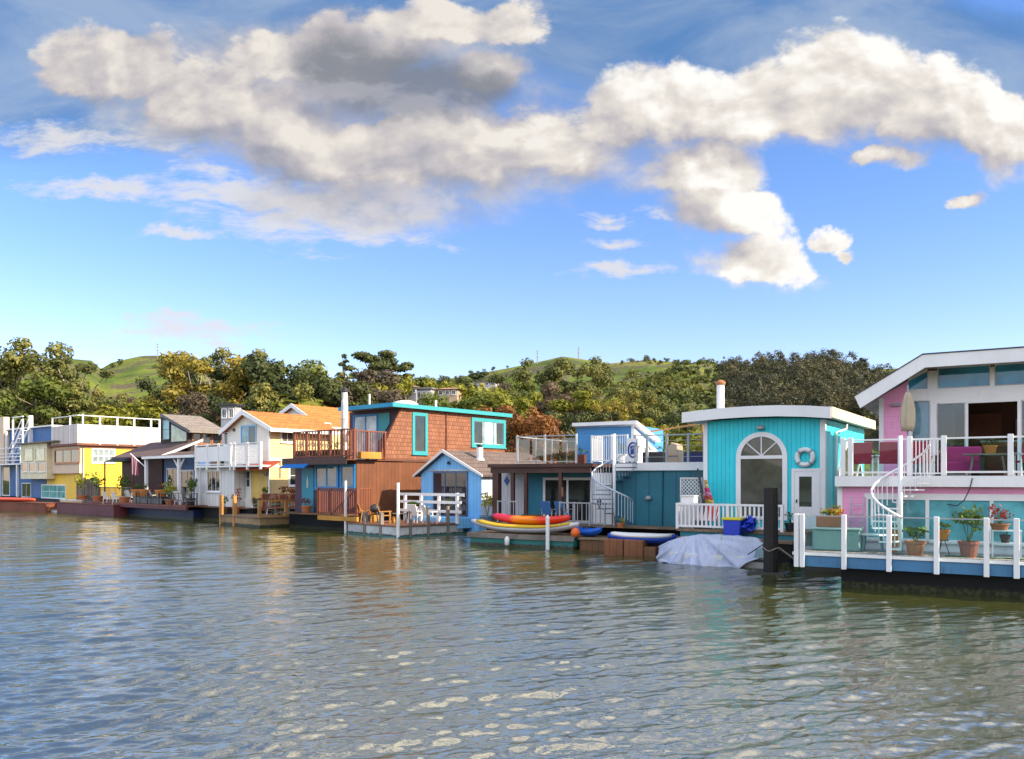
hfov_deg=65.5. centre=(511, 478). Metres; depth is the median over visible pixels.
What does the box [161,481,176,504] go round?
potted plant
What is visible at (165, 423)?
window
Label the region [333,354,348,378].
fir tree
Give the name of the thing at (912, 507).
window
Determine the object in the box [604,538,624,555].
timber block
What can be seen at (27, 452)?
window
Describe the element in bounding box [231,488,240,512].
potted plant
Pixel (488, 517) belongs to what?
potted plant
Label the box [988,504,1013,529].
potted plant
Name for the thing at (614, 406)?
eucalyptus tree
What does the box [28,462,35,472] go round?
window
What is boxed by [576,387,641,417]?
broadleaf tree
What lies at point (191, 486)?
potted plant
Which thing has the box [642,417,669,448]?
eucalyptus tree
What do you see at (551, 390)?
broadleaf tree
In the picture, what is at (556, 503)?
deck chair
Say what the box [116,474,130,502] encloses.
potted plant
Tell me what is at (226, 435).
window
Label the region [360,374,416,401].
broadleaf tree
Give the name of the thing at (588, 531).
kayak
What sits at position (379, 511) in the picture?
deck chair
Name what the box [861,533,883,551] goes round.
deck table
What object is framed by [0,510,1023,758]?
water
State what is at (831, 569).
work float
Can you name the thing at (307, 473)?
door
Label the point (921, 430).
window
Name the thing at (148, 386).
broadleaf tree
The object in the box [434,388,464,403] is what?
hillside house
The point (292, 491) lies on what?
potted plant
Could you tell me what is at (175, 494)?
deck chair
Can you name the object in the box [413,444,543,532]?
blue cottage houseboat
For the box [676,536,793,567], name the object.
porch float shelf
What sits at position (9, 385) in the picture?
broadleaf tree
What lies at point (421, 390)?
hillside house
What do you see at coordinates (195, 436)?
window
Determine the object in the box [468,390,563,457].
broadleaf tree
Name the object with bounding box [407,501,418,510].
potted plant
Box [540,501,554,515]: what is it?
deck chair
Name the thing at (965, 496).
hanging cable
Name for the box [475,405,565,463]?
broadleaf tree
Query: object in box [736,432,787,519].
arched window
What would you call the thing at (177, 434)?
window
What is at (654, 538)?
skiff
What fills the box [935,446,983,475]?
garden sofa
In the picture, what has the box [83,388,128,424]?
broadleaf tree
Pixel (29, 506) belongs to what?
rusty float
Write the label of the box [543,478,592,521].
sliding door
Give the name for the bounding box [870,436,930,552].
spiral staircase
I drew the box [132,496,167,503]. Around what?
planter box
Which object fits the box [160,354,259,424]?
eucalyptus tree
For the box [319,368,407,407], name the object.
broadleaf tree
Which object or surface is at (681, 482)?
lattice screen
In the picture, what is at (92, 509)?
red deck float
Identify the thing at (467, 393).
broadleaf tree
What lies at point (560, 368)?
broadleaf tree
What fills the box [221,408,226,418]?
window
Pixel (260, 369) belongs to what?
broadleaf tree
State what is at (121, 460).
deck canopy
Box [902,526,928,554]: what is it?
potted plant
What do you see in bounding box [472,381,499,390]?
hillside house
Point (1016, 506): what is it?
window
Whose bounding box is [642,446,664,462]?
potted plant
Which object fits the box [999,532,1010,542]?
potted plant
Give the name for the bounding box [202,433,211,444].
window
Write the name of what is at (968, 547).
potted plant
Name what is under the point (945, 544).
plant stand
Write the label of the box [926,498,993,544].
window
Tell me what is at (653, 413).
broadleaf tree
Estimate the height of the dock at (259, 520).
2.170 m
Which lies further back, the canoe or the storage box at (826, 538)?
the canoe
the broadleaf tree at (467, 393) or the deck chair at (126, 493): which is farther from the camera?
the broadleaf tree at (467, 393)
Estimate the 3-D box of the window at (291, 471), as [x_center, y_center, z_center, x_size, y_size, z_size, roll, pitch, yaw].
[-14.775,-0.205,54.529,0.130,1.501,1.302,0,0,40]
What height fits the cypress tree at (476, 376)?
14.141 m
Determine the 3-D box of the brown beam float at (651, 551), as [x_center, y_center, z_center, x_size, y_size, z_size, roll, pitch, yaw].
[5.342,2.875,30.129,0.509,0.650,1.000,0,0,28]
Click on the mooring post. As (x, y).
(547, 517)
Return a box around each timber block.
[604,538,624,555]
[624,539,649,555]
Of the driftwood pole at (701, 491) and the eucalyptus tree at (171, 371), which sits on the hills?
the eucalyptus tree at (171, 371)
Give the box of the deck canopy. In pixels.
[104,458,139,500]
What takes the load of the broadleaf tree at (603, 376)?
on the hills
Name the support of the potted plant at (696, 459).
on the roof terrace houseboat at (652, 490)
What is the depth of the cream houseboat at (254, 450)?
54.24 m
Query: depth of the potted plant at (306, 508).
45.96 m
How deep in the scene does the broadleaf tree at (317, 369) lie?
127.00 m
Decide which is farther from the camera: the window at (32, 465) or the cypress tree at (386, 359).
the cypress tree at (386, 359)
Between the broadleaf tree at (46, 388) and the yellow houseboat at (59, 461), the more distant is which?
the broadleaf tree at (46, 388)
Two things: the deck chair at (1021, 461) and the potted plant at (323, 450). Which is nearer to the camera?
the deck chair at (1021, 461)
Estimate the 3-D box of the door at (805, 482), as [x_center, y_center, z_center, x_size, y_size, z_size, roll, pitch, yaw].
[10.323,0.707,28.000,0.966,2.146,0.097,0,0,34]
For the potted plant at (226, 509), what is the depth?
52.78 m
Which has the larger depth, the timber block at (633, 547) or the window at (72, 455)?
the window at (72, 455)
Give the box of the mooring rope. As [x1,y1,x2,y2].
[778,547,813,566]
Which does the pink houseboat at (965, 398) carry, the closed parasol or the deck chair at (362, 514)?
the closed parasol
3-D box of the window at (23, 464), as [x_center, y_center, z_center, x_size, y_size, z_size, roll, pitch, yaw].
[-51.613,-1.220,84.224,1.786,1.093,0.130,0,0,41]
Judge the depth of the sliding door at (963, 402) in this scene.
22.76 m
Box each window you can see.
[20,462,26,472]
[21,483,30,497]
[23,448,32,461]
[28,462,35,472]
[34,448,44,461]
[37,462,44,472]
[41,484,65,498]
[54,448,80,463]
[92,448,115,463]
[162,420,169,439]
[171,424,186,441]
[192,433,201,444]
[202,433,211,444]
[206,470,220,492]
[212,433,221,443]
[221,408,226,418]
[224,432,228,445]
[228,408,233,417]
[240,425,256,446]
[281,432,292,443]
[288,468,294,486]
[313,464,338,489]
[339,464,355,489]
[412,412,427,454]
[471,417,506,448]
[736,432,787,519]
[866,497,897,540]
[903,498,928,542]
[909,372,926,388]
[912,400,929,474]
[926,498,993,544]
[937,365,989,388]
[989,499,1023,545]
[995,363,1023,385]
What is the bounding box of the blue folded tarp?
[742,515,757,532]
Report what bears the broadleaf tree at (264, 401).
on the hills
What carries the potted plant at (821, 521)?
on the storage box at (826, 538)
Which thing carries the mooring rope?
attached to the mooring pile
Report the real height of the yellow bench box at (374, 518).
0.338 m
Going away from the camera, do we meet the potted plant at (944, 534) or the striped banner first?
the potted plant at (944, 534)
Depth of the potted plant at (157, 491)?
57.78 m
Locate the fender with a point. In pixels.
(507, 540)
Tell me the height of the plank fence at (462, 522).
1.867 m
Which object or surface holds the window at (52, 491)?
in the yellow houseboat at (59, 461)
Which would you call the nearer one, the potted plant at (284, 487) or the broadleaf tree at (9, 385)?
the potted plant at (284, 487)
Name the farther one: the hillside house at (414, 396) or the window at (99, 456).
the hillside house at (414, 396)
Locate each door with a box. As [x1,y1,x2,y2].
[2,466,9,495]
[166,468,176,500]
[181,470,193,501]
[246,470,250,498]
[302,468,313,511]
[353,413,377,459]
[433,471,467,516]
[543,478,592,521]
[791,468,819,528]
[937,402,965,474]
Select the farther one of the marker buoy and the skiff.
the marker buoy
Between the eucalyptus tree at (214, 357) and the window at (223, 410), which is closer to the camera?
the window at (223, 410)
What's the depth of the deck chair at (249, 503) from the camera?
52.41 m
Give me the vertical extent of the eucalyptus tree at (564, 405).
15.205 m
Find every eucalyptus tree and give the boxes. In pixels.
[0,351,124,426]
[138,350,227,413]
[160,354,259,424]
[182,347,248,406]
[220,348,267,403]
[543,390,628,446]
[589,400,646,426]
[622,390,658,423]
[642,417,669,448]
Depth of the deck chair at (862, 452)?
22.52 m
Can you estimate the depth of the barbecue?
41.84 m
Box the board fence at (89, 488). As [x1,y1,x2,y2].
[76,478,131,501]
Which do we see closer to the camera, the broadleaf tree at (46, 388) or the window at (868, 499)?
the window at (868, 499)
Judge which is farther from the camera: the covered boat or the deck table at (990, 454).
the covered boat
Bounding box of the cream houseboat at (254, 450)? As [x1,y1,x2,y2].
[194,410,339,520]
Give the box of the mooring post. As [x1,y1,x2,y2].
[545,515,549,549]
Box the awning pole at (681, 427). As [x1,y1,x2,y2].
[651,424,702,451]
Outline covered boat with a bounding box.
[656,534,762,568]
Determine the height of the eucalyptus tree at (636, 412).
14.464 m
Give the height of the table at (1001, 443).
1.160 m
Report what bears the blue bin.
on the porch float shelf at (784, 559)
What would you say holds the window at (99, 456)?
in the yellow houseboat at (59, 461)
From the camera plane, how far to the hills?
561.48 m
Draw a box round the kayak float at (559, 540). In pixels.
[467,530,586,549]
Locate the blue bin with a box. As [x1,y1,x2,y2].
[722,517,744,535]
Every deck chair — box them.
[102,492,113,501]
[111,492,122,502]
[123,490,132,501]
[173,491,186,504]
[244,499,256,507]
[358,504,371,521]
[376,504,391,523]
[407,504,422,522]
[420,505,437,523]
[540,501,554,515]
[554,501,572,521]
[853,442,873,475]
[875,442,897,475]
[913,441,938,475]
[1013,443,1023,475]
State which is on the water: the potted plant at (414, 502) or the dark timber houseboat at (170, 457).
the dark timber houseboat at (170, 457)
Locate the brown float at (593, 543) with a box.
[577,535,607,550]
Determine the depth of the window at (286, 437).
53.97 m
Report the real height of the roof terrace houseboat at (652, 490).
6.044 m
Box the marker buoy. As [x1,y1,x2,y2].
[570,528,579,536]
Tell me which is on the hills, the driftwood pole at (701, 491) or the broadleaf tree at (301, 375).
the broadleaf tree at (301, 375)
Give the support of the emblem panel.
attached to the roof terrace houseboat at (652, 490)
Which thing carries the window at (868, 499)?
in the pink houseboat at (965, 398)
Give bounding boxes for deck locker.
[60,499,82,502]
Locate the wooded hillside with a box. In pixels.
[710,348,894,452]
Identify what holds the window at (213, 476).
in the cream houseboat at (254, 450)
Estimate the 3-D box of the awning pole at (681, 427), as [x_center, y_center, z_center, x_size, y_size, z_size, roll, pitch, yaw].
[7.292,-1.552,36.012,0.084,1.719,4.319,0,0,-24]
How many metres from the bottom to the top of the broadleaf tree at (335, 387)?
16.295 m
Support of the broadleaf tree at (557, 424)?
on the hills
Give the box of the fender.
[504,536,509,545]
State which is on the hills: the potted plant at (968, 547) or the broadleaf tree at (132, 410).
the broadleaf tree at (132, 410)
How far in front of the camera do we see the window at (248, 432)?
54.46 m
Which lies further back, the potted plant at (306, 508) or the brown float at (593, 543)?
the potted plant at (306, 508)
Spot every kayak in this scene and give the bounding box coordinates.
[471,519,579,533]
[493,513,570,524]
[576,526,601,536]
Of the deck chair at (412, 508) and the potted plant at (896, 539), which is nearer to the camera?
the potted plant at (896, 539)
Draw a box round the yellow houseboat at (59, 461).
[15,414,159,501]
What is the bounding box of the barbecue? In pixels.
[369,504,380,522]
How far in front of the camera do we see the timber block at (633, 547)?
29.87 m
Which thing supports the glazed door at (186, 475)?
in the dark timber houseboat at (170, 457)
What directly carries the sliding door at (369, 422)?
in the shingle houseboat at (392, 444)
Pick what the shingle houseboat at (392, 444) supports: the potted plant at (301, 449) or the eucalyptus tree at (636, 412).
the potted plant at (301, 449)
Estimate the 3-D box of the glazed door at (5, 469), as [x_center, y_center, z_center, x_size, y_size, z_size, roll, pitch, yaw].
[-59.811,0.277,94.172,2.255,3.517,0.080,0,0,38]
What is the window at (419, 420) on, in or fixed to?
in the shingle houseboat at (392, 444)
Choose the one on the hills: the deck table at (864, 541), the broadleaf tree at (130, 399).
the broadleaf tree at (130, 399)
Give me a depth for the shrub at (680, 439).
108.08 m
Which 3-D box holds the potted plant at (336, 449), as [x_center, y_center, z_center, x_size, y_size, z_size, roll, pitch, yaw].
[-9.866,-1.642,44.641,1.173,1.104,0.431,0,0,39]
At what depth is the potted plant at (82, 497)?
67.70 m
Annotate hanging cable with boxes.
[947,478,972,505]
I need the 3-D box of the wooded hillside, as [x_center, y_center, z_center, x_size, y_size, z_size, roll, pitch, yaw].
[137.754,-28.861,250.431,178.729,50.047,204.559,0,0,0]
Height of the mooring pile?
3.227 m
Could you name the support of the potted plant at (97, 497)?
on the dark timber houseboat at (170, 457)
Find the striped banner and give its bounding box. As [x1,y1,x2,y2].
[703,477,713,503]
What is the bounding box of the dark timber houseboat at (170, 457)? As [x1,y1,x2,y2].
[90,413,221,519]
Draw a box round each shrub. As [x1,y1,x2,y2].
[244,394,339,410]
[663,428,700,459]
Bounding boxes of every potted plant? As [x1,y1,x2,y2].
[74,473,89,499]
[90,471,105,500]
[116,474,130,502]
[131,484,139,495]
[138,484,150,495]
[154,485,166,496]
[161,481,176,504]
[185,478,197,504]
[224,494,229,512]
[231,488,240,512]
[260,487,268,499]
[277,486,287,499]
[286,487,294,501]
[296,441,304,455]
[301,497,311,512]
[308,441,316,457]
[320,441,326,455]
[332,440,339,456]
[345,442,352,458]
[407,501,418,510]
[442,499,452,508]
[479,493,492,520]
[571,447,588,462]
[616,518,624,527]
[618,441,625,462]
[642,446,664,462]
[683,444,702,461]
[784,511,793,531]
[816,508,840,527]
[827,505,843,515]
[885,525,897,551]
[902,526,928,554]
[933,521,952,539]
[951,504,989,557]
[983,438,999,452]
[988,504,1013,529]
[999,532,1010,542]
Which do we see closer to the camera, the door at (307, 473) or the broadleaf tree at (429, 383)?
the door at (307, 473)
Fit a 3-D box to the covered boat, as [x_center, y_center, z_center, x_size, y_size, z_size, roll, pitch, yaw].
[6.887,2.506,27.141,3.893,1.288,1.799,0,0,29]
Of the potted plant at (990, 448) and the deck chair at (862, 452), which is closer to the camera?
the potted plant at (990, 448)
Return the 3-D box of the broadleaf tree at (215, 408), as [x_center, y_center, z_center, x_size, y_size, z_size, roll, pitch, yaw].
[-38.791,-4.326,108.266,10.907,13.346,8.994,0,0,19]
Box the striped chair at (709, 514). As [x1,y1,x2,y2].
[696,505,717,528]
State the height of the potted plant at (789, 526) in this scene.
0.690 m
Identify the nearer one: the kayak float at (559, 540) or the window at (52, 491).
the kayak float at (559, 540)
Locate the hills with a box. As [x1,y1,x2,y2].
[17,355,897,475]
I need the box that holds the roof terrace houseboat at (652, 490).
[471,420,702,544]
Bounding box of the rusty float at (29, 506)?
[0,501,56,511]
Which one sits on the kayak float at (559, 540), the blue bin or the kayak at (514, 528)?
the kayak at (514, 528)
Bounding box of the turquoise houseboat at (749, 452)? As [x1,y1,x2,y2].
[676,380,875,548]
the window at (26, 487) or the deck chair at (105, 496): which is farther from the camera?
the window at (26, 487)
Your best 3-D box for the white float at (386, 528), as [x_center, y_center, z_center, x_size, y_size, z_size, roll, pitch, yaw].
[-5.722,1.650,42.222,4.340,3.100,4.933,0,0,-44]
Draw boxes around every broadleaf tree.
[0,336,90,426]
[0,375,86,428]
[0,377,31,411]
[76,400,168,441]
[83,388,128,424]
[123,395,145,426]
[135,371,211,434]
[159,392,223,465]
[196,397,261,465]
[197,354,311,412]
[217,382,316,426]
[229,359,330,403]
[251,367,336,407]
[315,372,358,398]
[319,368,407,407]
[319,380,379,406]
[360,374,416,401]
[410,375,432,386]
[417,392,462,407]
[423,378,466,394]
[436,375,472,388]
[437,382,530,432]
[454,390,522,440]
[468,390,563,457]
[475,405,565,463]
[486,358,596,431]
[491,382,511,390]
[502,379,538,398]
[520,418,572,462]
[529,381,585,460]
[540,355,627,408]
[544,410,579,462]
[574,409,620,471]
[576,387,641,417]
[624,390,699,443]
[656,412,700,445]
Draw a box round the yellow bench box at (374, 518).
[372,515,378,521]
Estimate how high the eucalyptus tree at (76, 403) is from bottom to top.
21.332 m
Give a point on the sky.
(453, 188)
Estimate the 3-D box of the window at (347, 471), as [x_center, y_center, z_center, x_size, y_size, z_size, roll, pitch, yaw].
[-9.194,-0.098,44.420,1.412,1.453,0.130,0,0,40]
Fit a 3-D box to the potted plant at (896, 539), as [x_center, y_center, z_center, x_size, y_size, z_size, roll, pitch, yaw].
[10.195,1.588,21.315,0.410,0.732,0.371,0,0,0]
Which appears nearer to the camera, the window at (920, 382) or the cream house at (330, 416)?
the window at (920, 382)
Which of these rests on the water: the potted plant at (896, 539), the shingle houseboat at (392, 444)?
the shingle houseboat at (392, 444)
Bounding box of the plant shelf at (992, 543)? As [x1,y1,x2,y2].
[991,529,1021,557]
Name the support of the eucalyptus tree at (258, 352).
on the hills
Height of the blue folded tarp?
0.677 m
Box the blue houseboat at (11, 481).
[0,415,62,497]
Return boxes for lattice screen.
[680,477,701,524]
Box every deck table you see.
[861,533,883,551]
[963,453,1006,475]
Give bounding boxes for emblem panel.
[628,438,638,460]
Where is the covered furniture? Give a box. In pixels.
[668,442,683,461]
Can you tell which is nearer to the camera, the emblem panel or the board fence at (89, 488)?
the emblem panel
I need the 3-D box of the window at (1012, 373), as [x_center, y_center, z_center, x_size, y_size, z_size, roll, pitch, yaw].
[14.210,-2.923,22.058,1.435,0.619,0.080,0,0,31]
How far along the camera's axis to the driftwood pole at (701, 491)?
28.99 m
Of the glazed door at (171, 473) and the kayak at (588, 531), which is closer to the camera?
the kayak at (588, 531)
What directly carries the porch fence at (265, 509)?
on the dock at (259, 520)
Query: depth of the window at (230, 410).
91.86 m
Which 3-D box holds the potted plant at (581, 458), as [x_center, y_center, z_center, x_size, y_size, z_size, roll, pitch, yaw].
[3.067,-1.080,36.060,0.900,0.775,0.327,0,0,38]
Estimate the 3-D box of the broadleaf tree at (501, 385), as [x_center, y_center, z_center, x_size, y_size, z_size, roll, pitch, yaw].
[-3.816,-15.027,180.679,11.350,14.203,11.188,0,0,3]
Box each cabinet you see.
[680,495,698,527]
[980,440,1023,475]
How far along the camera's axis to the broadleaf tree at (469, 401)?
119.83 m
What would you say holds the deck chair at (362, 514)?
on the white float at (386, 528)
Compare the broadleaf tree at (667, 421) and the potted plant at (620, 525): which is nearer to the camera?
the potted plant at (620, 525)
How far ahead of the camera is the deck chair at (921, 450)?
21.92 m
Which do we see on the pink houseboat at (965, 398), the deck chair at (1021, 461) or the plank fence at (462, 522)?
the deck chair at (1021, 461)
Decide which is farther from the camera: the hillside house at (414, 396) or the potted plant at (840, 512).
the hillside house at (414, 396)
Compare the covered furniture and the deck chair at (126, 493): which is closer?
the covered furniture
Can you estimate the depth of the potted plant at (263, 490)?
51.07 m
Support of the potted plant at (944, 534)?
on the plant stand
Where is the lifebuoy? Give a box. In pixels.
[794,447,814,466]
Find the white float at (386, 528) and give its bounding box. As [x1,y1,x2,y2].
[344,481,465,537]
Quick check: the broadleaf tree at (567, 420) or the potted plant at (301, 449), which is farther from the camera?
the broadleaf tree at (567, 420)
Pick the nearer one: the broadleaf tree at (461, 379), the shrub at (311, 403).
the shrub at (311, 403)
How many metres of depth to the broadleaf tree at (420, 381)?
177.55 m
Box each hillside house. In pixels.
[217,403,244,445]
[408,386,417,402]
[415,387,436,404]
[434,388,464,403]
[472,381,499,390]
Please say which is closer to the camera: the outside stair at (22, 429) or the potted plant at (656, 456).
the potted plant at (656, 456)
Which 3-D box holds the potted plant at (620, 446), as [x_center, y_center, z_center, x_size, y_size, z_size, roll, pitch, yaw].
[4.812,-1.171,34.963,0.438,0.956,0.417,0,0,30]
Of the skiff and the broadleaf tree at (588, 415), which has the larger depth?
the broadleaf tree at (588, 415)
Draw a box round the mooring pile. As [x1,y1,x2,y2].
[747,488,790,576]
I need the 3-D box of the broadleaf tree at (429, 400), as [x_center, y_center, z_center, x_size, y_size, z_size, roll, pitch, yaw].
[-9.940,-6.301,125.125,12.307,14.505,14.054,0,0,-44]
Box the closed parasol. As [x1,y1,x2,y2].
[900,385,917,475]
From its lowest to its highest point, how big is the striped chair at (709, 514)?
0.883 m
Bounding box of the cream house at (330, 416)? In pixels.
[279,403,348,448]
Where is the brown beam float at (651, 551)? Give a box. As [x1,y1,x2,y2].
[644,545,659,556]
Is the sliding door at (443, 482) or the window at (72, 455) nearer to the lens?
the sliding door at (443, 482)
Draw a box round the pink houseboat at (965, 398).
[792,346,1023,598]
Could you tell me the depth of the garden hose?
19.75 m
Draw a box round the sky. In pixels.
[0,0,1023,380]
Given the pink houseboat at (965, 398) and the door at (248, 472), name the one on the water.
the pink houseboat at (965, 398)
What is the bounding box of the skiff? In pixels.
[607,531,677,544]
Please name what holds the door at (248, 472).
in the cream houseboat at (254, 450)
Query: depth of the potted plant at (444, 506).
42.22 m
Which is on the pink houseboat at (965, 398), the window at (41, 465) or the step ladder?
the step ladder
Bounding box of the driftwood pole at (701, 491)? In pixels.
[697,468,704,527]
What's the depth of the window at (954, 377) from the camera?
22.80 m
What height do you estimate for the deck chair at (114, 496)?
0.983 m
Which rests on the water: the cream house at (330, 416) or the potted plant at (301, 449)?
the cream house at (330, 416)
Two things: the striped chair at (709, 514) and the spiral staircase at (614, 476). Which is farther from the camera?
the spiral staircase at (614, 476)
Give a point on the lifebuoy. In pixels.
(799, 462)
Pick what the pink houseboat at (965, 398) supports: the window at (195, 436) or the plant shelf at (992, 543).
the plant shelf at (992, 543)
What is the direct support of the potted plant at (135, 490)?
on the planter box at (141, 499)
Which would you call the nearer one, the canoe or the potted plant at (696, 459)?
the potted plant at (696, 459)
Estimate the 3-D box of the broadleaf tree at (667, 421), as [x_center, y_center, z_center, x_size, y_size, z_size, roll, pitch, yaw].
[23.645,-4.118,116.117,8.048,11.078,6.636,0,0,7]
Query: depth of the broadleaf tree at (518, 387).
182.61 m
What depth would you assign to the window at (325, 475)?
45.62 m
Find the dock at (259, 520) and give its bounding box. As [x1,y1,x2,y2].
[219,495,294,527]
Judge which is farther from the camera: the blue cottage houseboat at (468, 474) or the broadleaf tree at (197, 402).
the broadleaf tree at (197, 402)
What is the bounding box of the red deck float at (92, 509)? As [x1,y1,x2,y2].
[56,502,127,515]
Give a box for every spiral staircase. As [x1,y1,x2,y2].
[591,434,637,525]
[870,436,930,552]
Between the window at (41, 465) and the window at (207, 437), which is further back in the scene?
the window at (41, 465)
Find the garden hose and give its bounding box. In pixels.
[945,555,1023,559]
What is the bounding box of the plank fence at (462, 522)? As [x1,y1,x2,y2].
[400,493,471,528]
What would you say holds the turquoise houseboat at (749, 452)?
on the water
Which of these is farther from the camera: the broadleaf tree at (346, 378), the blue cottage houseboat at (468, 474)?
the broadleaf tree at (346, 378)
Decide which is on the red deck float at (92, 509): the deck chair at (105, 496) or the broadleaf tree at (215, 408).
the deck chair at (105, 496)
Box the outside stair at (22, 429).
[5,416,28,463]
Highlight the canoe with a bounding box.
[0,497,35,501]
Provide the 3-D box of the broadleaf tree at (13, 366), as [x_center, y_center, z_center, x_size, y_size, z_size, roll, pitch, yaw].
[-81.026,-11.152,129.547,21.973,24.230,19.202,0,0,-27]
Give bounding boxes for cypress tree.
[342,349,415,398]
[465,371,488,387]
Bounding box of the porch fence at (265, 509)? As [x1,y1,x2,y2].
[253,497,285,514]
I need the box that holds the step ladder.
[849,496,863,536]
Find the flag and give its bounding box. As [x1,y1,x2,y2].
[130,453,143,474]
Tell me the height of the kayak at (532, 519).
0.448 m
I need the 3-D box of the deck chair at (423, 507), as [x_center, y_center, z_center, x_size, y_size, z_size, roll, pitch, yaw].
[-4.244,1.811,40.695,0.761,0.983,0.630,0,0,-29]
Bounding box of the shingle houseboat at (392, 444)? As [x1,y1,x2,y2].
[275,387,511,530]
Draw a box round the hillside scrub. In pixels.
[24,356,888,460]
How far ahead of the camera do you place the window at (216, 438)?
65.34 m
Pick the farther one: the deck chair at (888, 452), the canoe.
the canoe
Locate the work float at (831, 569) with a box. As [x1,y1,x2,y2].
[805,566,840,572]
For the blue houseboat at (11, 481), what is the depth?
92.22 m
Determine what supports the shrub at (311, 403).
on the hills
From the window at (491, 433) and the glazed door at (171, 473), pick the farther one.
the glazed door at (171, 473)
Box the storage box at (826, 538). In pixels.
[811,526,863,551]
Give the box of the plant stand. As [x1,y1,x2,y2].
[939,540,949,554]
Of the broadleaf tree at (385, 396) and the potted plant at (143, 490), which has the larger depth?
the broadleaf tree at (385, 396)
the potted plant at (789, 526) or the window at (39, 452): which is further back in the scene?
the window at (39, 452)

